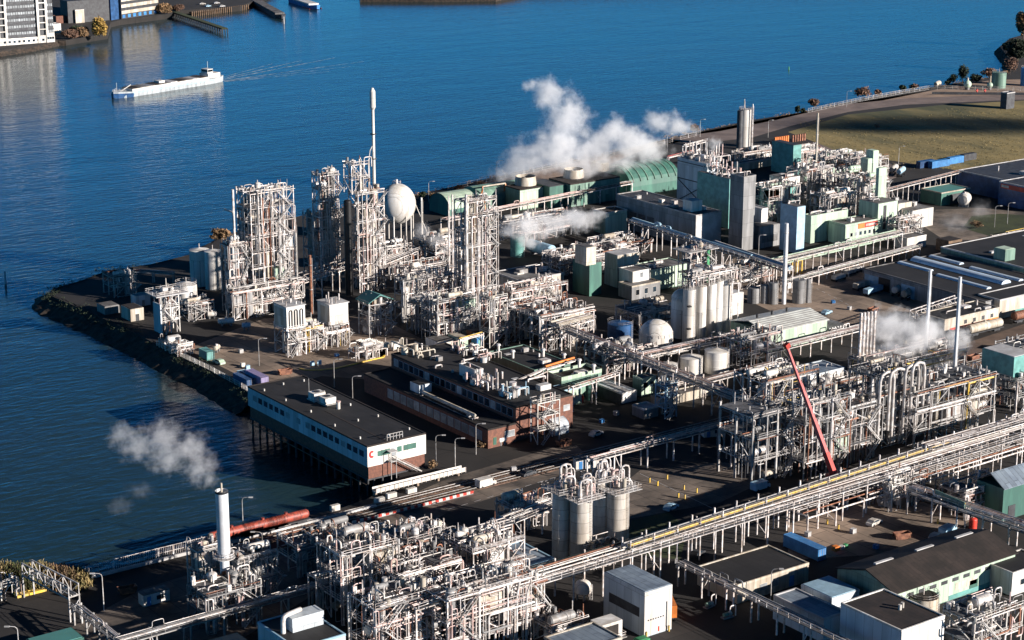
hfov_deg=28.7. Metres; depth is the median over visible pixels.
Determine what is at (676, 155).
pipe rack
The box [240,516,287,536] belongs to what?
tank wagon
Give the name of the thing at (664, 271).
plant building
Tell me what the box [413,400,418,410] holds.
window
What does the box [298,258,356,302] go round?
pipe rack
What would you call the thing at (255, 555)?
process unit
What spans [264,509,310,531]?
tank wagon
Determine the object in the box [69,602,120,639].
pipe rack
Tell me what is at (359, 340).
pipe bundle
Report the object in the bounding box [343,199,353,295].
insulated column
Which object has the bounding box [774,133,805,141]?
orange panels
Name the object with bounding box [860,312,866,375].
slim stack
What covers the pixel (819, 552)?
door
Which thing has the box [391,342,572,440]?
brick building
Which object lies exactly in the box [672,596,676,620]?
parked truck
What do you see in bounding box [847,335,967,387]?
process unit
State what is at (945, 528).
parked car
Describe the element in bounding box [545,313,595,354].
pipe rack
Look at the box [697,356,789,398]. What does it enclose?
pipe rack
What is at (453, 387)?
window
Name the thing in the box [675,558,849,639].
pipe rack
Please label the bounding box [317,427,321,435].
window
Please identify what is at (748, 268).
process unit
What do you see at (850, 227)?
building
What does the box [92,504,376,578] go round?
quay kerb
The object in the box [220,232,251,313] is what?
process unit
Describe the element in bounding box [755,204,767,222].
cabin
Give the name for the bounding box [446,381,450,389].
window
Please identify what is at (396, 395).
window
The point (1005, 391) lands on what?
process unit
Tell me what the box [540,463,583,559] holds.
silo
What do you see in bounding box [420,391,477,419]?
roof duct
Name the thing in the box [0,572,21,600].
process unit
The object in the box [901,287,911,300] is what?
tanker trailer
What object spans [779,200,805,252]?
blue tower
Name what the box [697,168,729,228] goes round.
process block
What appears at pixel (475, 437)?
street lamp
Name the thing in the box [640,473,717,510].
road marking
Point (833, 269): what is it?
pipe rack
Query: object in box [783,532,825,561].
shipping container
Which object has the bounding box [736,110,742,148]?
dark column
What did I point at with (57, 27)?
pavilion
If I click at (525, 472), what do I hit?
parked car
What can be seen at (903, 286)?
door
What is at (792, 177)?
process block
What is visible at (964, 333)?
tank wagon
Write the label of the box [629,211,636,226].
window
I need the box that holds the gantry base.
[13,586,46,597]
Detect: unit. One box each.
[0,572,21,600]
[102,265,141,297]
[145,278,188,334]
[158,333,194,356]
[171,339,190,351]
[179,293,214,321]
[184,533,231,597]
[185,564,264,635]
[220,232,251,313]
[224,179,297,311]
[225,276,304,320]
[229,538,286,602]
[236,185,267,288]
[276,515,368,578]
[280,605,323,633]
[292,317,328,354]
[302,209,323,281]
[311,165,344,283]
[315,521,399,625]
[320,322,349,348]
[332,520,400,582]
[342,155,371,194]
[347,340,379,361]
[347,573,441,639]
[348,183,389,292]
[355,290,396,337]
[365,534,463,616]
[369,338,387,357]
[372,235,413,274]
[383,513,454,577]
[394,256,457,292]
[394,270,426,322]
[405,293,435,333]
[413,227,476,262]
[415,264,454,318]
[416,558,534,639]
[420,284,478,340]
[441,517,526,590]
[453,188,500,319]
[479,286,513,348]
[481,557,553,639]
[490,295,546,341]
[491,207,586,239]
[493,272,568,313]
[495,488,551,533]
[508,291,595,350]
[530,392,559,444]
[533,600,588,638]
[541,240,602,275]
[544,305,592,348]
[563,240,639,272]
[583,335,643,375]
[583,531,620,569]
[587,229,653,253]
[615,295,670,332]
[623,341,665,369]
[655,375,677,419]
[659,366,699,391]
[672,240,718,289]
[716,389,802,481]
[718,320,782,368]
[724,258,773,289]
[731,142,771,160]
[731,355,819,444]
[755,173,801,222]
[774,370,866,407]
[777,381,852,480]
[786,158,830,209]
[801,142,825,171]
[807,149,852,181]
[809,186,857,216]
[820,165,872,212]
[824,389,884,462]
[835,149,888,183]
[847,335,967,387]
[848,355,925,448]
[849,172,891,214]
[869,462,927,511]
[885,361,997,447]
[887,209,923,239]
[937,466,998,520]
[942,587,1023,639]
[975,366,1023,413]
[991,334,1023,399]
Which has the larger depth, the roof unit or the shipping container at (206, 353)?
the shipping container at (206, 353)
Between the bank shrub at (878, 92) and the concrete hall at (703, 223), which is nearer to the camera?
the concrete hall at (703, 223)
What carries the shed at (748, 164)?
on the ground at (38, 614)
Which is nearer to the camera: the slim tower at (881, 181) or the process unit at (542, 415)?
the process unit at (542, 415)
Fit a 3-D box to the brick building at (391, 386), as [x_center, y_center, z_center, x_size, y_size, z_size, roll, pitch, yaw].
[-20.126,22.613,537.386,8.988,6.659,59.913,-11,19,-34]
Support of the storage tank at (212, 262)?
on the ground at (38, 614)
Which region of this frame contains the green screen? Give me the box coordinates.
[935,490,965,507]
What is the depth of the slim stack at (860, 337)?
557.16 m
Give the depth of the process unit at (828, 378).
546.31 m
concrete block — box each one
[330,503,339,511]
[374,496,384,502]
[386,491,396,498]
[406,486,416,493]
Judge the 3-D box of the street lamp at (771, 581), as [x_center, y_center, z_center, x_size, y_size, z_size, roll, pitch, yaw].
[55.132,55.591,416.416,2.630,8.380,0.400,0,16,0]
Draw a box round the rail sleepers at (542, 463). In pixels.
[237,357,968,540]
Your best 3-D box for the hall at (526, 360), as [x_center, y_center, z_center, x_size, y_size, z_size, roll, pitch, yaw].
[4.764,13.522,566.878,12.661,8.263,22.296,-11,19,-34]
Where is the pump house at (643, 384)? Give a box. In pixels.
[633,372,655,396]
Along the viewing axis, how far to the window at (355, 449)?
491.32 m
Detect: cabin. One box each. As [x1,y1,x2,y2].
[130,292,150,305]
[137,585,169,606]
[410,379,431,393]
[426,335,454,345]
[448,332,467,347]
[459,362,482,378]
[573,454,599,469]
[683,197,701,211]
[700,423,725,437]
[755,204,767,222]
[993,246,1014,261]
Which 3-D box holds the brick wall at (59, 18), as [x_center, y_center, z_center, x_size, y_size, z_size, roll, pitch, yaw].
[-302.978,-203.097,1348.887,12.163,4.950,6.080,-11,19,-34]
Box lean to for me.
[801,575,859,607]
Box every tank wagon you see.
[207,522,254,538]
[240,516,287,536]
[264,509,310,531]
[944,327,969,343]
[966,318,1003,336]
[1010,309,1023,323]
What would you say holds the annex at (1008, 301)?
on the ground at (38, 614)
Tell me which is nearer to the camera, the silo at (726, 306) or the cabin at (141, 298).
the silo at (726, 306)
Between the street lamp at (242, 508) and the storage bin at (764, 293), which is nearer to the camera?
the street lamp at (242, 508)
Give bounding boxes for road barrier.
[352,491,473,523]
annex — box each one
[548,363,601,395]
[554,383,581,404]
[919,300,998,339]
[978,284,1023,317]
[989,548,1023,595]
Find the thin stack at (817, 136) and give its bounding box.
[815,113,818,161]
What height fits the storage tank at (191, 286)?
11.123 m
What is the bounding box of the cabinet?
[633,635,649,639]
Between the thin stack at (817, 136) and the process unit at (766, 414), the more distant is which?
the thin stack at (817, 136)
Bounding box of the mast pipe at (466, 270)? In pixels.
[464,194,468,291]
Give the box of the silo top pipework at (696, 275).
[682,262,738,287]
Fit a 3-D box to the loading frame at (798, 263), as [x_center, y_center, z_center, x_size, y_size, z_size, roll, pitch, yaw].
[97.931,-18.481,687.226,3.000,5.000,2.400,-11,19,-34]
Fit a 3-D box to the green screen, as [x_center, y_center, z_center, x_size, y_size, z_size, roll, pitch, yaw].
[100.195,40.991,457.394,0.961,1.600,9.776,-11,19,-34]
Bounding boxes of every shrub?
[61,29,78,38]
[69,25,82,30]
[76,26,89,36]
[156,3,172,12]
[171,4,184,10]
[418,191,425,197]
[428,459,437,468]
[454,184,463,189]
[475,181,486,184]
[476,441,486,447]
[690,124,699,132]
[795,105,799,112]
[874,89,881,95]
[899,85,906,90]
[909,84,918,88]
[969,73,981,81]
[970,220,983,227]
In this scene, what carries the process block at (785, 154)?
on the ground at (38, 614)
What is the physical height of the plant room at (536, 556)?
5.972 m
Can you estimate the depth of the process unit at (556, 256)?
688.55 m
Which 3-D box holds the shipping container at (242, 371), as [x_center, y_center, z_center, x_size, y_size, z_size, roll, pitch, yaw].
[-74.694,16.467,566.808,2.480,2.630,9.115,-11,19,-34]
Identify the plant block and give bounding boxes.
[573,258,601,295]
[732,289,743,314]
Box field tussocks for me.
[800,108,1023,168]
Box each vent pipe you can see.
[420,197,423,244]
[448,196,450,275]
[451,194,453,275]
[751,104,753,145]
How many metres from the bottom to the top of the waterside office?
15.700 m
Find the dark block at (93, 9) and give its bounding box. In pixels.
[60,0,109,22]
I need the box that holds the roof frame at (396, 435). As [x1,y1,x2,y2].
[385,431,402,439]
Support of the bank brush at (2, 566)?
on the ground at (38, 614)
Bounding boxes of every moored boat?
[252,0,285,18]
[288,0,321,8]
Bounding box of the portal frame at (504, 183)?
[481,182,505,208]
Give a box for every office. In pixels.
[247,375,425,495]
[697,544,808,603]
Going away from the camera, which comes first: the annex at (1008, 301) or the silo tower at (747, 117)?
the annex at (1008, 301)
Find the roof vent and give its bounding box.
[336,400,340,408]
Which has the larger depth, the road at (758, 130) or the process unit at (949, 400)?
the road at (758, 130)
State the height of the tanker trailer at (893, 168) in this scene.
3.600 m
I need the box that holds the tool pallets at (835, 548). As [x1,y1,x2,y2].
[831,543,847,551]
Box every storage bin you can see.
[747,282,760,303]
[761,280,768,303]
[768,278,778,304]
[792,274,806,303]
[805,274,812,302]
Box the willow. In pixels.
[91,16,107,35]
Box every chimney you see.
[213,483,234,605]
[782,223,788,304]
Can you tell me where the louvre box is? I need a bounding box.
[575,243,595,265]
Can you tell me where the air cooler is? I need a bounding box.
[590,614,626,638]
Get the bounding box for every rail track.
[238,353,980,537]
[250,358,981,541]
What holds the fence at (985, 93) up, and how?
on the ground at (38, 614)
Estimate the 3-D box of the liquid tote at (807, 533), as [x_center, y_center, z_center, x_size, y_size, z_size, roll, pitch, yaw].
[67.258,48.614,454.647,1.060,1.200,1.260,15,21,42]
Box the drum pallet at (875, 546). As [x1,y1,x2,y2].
[872,543,879,549]
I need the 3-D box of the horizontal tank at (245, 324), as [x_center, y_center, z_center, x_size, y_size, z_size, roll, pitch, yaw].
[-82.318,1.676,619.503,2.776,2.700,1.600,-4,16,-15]
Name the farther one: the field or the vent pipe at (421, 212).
the field
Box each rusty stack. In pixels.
[294,225,298,299]
[309,255,313,313]
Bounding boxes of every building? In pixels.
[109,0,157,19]
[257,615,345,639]
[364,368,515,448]
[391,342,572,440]
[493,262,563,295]
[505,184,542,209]
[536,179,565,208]
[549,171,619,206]
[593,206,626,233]
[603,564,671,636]
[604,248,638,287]
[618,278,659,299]
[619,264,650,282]
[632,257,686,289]
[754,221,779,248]
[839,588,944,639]
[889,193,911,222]
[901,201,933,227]
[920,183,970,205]
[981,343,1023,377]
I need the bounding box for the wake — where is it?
[114,58,356,98]
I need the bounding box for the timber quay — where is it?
[189,4,248,16]
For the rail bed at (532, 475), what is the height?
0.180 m
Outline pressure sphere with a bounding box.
[378,179,426,240]
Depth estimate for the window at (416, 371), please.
552.75 m
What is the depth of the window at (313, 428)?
506.98 m
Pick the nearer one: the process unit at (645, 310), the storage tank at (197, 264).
the process unit at (645, 310)
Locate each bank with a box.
[0,0,263,51]
[0,41,65,56]
[31,243,247,414]
[339,36,1017,208]
[360,0,500,1]
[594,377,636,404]
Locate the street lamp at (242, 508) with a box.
[242,497,252,523]
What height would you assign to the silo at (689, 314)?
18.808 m
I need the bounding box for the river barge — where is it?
[111,62,222,97]
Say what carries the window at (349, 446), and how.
in the waterside office
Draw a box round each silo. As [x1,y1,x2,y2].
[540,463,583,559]
[560,472,604,564]
[580,457,621,539]
[597,464,641,548]
[670,288,682,338]
[682,283,696,341]
[695,280,706,338]
[706,278,716,337]
[713,276,723,335]
[720,274,733,332]
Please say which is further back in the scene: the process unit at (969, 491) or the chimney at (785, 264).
the chimney at (785, 264)
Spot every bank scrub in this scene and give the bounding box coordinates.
[38,265,247,401]
[339,68,1015,207]
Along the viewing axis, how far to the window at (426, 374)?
548.58 m
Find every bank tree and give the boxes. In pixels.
[209,227,232,241]
[808,98,819,108]
[854,86,871,98]
[949,73,957,81]
[957,64,969,83]
[980,68,995,76]
[1002,57,1018,74]
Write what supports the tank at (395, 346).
on the yard at (269, 358)
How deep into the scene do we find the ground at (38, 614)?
528.95 m
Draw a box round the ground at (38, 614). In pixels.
[0,36,1023,639]
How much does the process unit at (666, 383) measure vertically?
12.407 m
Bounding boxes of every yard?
[189,316,425,380]
[620,512,685,559]
[627,462,784,518]
[725,255,937,324]
[788,497,968,558]
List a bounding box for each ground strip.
[895,324,1023,402]
[925,208,1023,239]
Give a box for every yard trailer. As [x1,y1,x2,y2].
[831,273,845,281]
[843,268,856,275]
[852,265,862,272]
[852,279,869,290]
[863,284,883,295]
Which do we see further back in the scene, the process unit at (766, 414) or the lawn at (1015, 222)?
the lawn at (1015, 222)
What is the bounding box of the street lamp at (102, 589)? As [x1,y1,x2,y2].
[89,573,104,610]
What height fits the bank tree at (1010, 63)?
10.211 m
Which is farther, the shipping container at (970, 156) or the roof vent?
the shipping container at (970, 156)
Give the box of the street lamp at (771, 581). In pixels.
[770,568,783,605]
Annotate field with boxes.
[789,100,1023,169]
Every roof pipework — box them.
[384,337,434,357]
[451,341,500,362]
[463,364,504,390]
[499,381,528,398]
[683,140,730,162]
[703,155,741,172]
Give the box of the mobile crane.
[783,342,863,501]
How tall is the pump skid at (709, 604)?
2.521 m
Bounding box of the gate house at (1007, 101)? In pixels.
[1000,91,1014,108]
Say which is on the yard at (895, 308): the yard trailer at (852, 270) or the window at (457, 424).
the yard trailer at (852, 270)
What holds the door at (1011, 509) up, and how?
in the teal shed at (1004, 490)
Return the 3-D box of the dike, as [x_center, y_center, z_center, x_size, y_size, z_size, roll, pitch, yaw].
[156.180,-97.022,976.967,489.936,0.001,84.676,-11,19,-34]
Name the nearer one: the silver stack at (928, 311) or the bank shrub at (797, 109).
the silver stack at (928, 311)
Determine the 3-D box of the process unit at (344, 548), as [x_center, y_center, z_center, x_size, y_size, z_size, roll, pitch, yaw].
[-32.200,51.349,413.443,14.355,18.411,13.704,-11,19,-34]
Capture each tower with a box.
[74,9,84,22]
[677,155,719,199]
[728,171,755,249]
[739,105,751,146]
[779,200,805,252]
[866,149,878,196]
[875,167,886,197]
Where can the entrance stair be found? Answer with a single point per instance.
(392, 451)
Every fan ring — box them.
[515,174,536,186]
[563,167,583,178]
[591,160,608,171]
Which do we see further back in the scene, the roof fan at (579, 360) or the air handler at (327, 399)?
the roof fan at (579, 360)
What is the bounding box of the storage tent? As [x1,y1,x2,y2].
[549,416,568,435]
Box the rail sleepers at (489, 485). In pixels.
[242,358,981,547]
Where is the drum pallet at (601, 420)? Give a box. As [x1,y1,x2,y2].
[598,418,604,423]
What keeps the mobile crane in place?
on the ground at (38, 614)
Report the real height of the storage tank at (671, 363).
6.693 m
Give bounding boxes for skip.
[117,583,137,594]
[277,368,292,374]
[556,438,571,446]
[867,306,878,312]
[892,530,911,539]
[967,353,979,359]
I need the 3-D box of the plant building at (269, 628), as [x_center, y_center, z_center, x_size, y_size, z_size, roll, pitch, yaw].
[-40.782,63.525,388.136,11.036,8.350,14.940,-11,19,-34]
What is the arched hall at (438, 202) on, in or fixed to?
on the ground at (38, 614)
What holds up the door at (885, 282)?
in the warehouse
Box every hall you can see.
[429,189,474,215]
[463,179,514,208]
[488,344,570,381]
[605,158,676,192]
[617,190,721,244]
[787,360,844,384]
[957,159,1023,198]
[998,177,1023,209]
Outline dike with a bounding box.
[487,79,1023,182]
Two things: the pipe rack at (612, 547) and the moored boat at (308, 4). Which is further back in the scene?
the moored boat at (308, 4)
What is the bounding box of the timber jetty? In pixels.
[172,11,227,33]
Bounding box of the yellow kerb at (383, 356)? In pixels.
[299,355,384,370]
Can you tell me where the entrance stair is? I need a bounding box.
[386,449,421,478]
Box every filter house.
[810,163,833,186]
[860,157,872,172]
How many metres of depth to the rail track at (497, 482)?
481.42 m
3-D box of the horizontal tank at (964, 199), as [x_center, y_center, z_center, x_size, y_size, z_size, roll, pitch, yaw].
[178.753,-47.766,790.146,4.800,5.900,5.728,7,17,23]
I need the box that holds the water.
[0,0,1023,574]
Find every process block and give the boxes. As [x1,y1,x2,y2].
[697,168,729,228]
[759,183,796,214]
[769,170,799,203]
[771,140,801,174]
[804,207,847,242]
[858,193,897,237]
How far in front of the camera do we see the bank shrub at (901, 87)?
1064.53 m
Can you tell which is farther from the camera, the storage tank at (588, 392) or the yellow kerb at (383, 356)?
the yellow kerb at (383, 356)
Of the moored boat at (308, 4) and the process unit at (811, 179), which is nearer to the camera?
the process unit at (811, 179)
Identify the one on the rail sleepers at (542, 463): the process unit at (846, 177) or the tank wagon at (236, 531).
the tank wagon at (236, 531)
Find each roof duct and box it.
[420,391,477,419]
[518,368,547,381]
[543,357,575,369]
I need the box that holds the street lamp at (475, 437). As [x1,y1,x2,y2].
[475,423,485,453]
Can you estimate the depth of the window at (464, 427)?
519.83 m
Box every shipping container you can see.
[199,347,213,360]
[233,371,253,388]
[237,369,255,383]
[245,368,268,383]
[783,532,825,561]
[916,159,934,168]
[928,158,949,168]
[946,155,963,163]
[960,152,976,160]
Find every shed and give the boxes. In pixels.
[97,301,119,314]
[272,298,306,357]
[316,292,354,345]
[734,157,770,170]
[773,587,840,639]
[895,232,926,249]
[976,463,1023,520]
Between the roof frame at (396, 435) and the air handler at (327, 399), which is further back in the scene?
the air handler at (327, 399)
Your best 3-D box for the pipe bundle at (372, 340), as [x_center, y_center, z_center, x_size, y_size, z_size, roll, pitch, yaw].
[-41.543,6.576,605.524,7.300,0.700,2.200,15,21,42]
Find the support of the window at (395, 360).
in the brick building at (439, 368)
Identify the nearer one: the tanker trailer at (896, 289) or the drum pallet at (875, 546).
the drum pallet at (875, 546)
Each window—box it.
[157,594,163,599]
[305,421,309,429]
[311,424,315,432]
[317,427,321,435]
[347,443,351,450]
[353,446,357,453]
[359,449,363,456]
[377,450,381,456]
[387,388,392,398]
[391,446,395,456]
[394,358,397,366]
[394,391,399,402]
[400,394,405,404]
[403,444,407,450]
[407,397,412,408]
[409,365,413,373]
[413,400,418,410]
[414,367,418,375]
[419,369,423,377]
[420,403,425,414]
[425,372,428,380]
[427,406,432,417]
[430,374,433,382]
[434,410,439,420]
[435,376,439,384]
[440,378,444,387]
[440,412,446,423]
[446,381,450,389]
[447,415,453,426]
[451,383,455,391]
[454,419,460,430]
[457,385,460,394]
[461,422,467,433]
[462,388,466,396]
[468,390,472,399]
[469,425,474,436]
[473,392,477,401]
[476,429,481,439]
[479,395,483,404]
[485,398,489,406]
[490,400,494,408]
[496,402,500,411]
[502,405,506,414]
[505,429,514,437]
[508,407,512,416]
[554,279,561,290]
[563,404,569,410]
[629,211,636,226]
[638,213,645,228]
[643,382,647,388]
[647,216,653,230]
[759,582,766,590]
[761,235,765,242]
[772,578,778,586]
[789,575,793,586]
[882,205,886,229]
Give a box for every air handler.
[307,378,324,401]
[317,394,335,405]
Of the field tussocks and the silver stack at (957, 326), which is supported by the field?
the field tussocks
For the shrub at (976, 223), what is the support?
on the lawn at (1015, 222)
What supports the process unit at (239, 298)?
on the ground at (38, 614)
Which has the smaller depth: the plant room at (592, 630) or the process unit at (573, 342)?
the plant room at (592, 630)
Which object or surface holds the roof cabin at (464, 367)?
on the brick building at (439, 368)
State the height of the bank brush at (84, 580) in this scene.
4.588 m
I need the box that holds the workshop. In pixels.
[941,230,1023,272]
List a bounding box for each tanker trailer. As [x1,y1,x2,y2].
[889,164,898,174]
[891,284,900,296]
[896,166,905,176]
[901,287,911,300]
[934,81,940,86]
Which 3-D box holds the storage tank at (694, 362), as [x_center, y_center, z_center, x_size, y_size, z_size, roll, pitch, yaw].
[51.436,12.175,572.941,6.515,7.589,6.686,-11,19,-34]
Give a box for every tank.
[175,277,196,311]
[189,247,208,286]
[204,245,221,289]
[207,310,216,318]
[213,344,219,352]
[218,316,234,326]
[242,321,250,329]
[388,341,400,350]
[499,437,506,445]
[510,230,524,257]
[526,239,555,257]
[574,579,592,600]
[585,382,590,400]
[607,316,632,340]
[639,319,672,353]
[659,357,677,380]
[680,350,702,376]
[704,343,729,374]
[909,586,939,611]
[957,192,971,206]
[964,78,971,89]
[969,517,976,528]
[987,76,992,89]
[991,68,1006,88]
[1020,65,1023,85]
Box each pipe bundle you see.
[355,339,375,344]
[364,338,383,344]
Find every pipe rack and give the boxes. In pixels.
[21,560,80,621]
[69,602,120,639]
[114,572,368,639]
[132,269,174,283]
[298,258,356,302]
[307,517,514,608]
[353,248,419,292]
[407,576,506,639]
[440,190,585,227]
[457,332,483,346]
[493,424,1023,613]
[495,497,551,542]
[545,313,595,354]
[560,324,758,425]
[568,370,621,403]
[579,180,633,203]
[586,422,727,471]
[621,409,1023,574]
[627,217,752,278]
[629,327,752,377]
[666,150,694,159]
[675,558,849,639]
[682,139,705,155]
[692,263,739,331]
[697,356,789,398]
[708,240,792,292]
[757,229,904,283]
[757,323,872,363]
[780,244,921,292]
[788,439,1023,530]
[829,148,853,165]
[886,169,963,201]
[905,484,1023,545]
[908,295,961,333]
[917,413,1023,482]
[990,228,1023,236]
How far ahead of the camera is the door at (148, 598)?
416.62 m
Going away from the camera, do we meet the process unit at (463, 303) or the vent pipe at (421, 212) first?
the process unit at (463, 303)
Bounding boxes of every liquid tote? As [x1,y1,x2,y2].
[804,531,811,536]
[849,527,856,533]
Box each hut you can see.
[121,303,143,321]
[466,327,483,343]
[936,236,961,250]
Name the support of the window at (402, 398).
in the brick building at (391, 386)
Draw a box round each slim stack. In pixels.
[857,312,862,373]
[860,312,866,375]
[864,312,869,364]
[867,311,873,386]
[870,311,876,380]
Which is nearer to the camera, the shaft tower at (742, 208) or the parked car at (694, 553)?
the parked car at (694, 553)
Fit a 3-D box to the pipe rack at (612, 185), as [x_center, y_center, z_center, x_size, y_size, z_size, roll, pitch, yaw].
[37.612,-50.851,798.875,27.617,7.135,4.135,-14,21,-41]
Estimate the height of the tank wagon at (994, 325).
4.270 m
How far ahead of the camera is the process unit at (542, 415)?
515.74 m
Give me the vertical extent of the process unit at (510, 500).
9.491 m
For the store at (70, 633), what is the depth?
393.06 m
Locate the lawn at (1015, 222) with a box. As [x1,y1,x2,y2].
[963,214,1023,235]
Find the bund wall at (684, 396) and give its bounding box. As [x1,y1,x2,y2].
[650,383,720,407]
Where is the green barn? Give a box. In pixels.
[835,529,1018,603]
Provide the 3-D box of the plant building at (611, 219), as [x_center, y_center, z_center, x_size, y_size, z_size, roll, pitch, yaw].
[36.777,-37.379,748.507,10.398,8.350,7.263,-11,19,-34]
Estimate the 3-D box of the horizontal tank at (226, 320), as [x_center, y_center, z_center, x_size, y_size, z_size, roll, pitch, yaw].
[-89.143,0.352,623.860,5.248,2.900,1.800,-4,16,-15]
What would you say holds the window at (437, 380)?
in the brick building at (439, 368)
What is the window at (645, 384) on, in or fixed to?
in the pump house at (643, 384)
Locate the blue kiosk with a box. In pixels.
[471,332,484,346]
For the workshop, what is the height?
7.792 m
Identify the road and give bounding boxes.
[72,445,581,639]
[673,95,1023,143]
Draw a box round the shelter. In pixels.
[632,401,657,419]
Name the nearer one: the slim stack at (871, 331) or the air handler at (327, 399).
the air handler at (327, 399)
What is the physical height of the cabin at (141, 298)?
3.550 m
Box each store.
[26,627,83,639]
[211,632,246,639]
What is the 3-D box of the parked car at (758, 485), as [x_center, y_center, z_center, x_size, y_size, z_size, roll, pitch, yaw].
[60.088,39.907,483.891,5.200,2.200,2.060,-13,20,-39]
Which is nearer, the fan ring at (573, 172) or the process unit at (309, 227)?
the process unit at (309, 227)
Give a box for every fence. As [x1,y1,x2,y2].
[80,525,289,572]
[156,340,239,386]
[449,132,693,189]
[808,86,1020,111]
[932,92,1023,94]
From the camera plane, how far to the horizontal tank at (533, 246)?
710.07 m
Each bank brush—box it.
[0,559,18,590]
[2,560,38,591]
[24,559,59,591]
[41,562,76,591]
[68,565,94,590]
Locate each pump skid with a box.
[703,593,716,608]
[720,604,735,619]
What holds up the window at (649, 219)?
in the concrete hall at (703, 223)
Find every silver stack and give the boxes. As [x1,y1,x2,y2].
[924,269,931,366]
[953,276,961,387]
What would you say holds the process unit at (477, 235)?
on the ground at (38, 614)
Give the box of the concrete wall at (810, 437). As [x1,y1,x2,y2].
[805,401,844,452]
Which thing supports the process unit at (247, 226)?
on the ground at (38, 614)
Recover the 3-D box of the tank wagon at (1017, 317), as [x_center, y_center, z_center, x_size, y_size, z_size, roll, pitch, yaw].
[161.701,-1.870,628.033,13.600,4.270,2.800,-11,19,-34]
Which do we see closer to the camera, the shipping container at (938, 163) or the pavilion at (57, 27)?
the shipping container at (938, 163)
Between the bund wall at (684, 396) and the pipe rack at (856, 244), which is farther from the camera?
the pipe rack at (856, 244)
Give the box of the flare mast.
[368,88,377,282]
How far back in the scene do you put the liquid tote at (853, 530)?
456.25 m
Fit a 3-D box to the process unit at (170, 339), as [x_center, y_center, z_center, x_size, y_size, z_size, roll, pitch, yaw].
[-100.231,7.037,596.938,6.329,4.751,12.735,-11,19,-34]
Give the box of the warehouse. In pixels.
[863,252,1023,305]
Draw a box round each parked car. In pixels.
[212,358,225,364]
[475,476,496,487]
[519,469,536,476]
[588,429,603,437]
[663,503,678,511]
[689,549,705,558]
[750,479,770,491]
[821,309,831,314]
[866,517,882,526]
[928,532,941,537]
[938,523,957,533]
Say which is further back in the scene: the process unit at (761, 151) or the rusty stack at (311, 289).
the process unit at (761, 151)
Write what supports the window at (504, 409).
in the brick building at (439, 368)
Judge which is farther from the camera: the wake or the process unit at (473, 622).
the wake
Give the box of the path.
[805,142,896,179]
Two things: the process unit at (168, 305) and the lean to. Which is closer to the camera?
the lean to
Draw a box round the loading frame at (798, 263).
[791,259,802,273]
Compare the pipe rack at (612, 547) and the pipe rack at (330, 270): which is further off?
the pipe rack at (330, 270)
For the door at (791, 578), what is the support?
in the office at (751, 569)
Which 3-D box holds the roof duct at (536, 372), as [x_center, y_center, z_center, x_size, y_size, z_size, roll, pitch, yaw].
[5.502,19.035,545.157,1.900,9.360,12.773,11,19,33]
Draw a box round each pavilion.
[45,32,54,41]
[53,22,60,32]
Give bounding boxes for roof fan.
[541,348,545,356]
[577,358,581,367]
[591,364,595,372]
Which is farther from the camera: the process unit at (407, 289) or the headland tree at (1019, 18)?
the headland tree at (1019, 18)
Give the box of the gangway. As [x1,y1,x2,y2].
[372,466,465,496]
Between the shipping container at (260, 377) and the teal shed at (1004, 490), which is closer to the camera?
the teal shed at (1004, 490)
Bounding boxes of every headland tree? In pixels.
[1002,42,1007,50]
[1005,38,1023,63]
[1015,11,1023,38]
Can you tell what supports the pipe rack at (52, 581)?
on the ground at (38, 614)
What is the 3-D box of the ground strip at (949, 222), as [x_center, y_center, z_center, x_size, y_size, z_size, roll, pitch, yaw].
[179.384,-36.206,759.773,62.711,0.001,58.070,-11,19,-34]
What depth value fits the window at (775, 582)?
423.70 m
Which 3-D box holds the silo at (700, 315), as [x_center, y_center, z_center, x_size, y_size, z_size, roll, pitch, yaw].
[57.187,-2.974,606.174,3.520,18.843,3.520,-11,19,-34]
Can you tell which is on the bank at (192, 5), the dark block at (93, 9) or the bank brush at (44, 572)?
the dark block at (93, 9)
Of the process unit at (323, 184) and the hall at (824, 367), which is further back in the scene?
the process unit at (323, 184)
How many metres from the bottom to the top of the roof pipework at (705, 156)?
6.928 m
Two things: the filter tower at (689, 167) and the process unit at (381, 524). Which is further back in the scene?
the filter tower at (689, 167)
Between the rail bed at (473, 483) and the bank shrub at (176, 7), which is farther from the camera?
the bank shrub at (176, 7)
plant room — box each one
[510,541,553,579]
[544,621,621,639]
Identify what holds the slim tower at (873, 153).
on the ground at (38, 614)
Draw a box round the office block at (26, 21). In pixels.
[0,0,53,45]
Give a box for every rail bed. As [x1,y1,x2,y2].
[236,358,981,547]
[240,352,981,541]
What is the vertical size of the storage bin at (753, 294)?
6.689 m
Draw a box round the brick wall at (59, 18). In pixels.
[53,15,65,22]
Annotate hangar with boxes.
[729,307,828,352]
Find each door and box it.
[147,596,150,605]
[818,549,821,560]
[822,548,825,558]
[865,274,877,286]
[879,277,889,291]
[901,284,914,299]
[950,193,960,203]
[969,578,977,593]
[1008,504,1015,516]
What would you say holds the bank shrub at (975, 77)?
on the ground at (38, 614)
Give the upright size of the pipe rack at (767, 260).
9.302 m
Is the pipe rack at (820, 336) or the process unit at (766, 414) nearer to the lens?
the process unit at (766, 414)
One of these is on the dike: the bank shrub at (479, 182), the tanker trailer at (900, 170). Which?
the bank shrub at (479, 182)
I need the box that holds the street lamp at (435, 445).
[435,434,445,461]

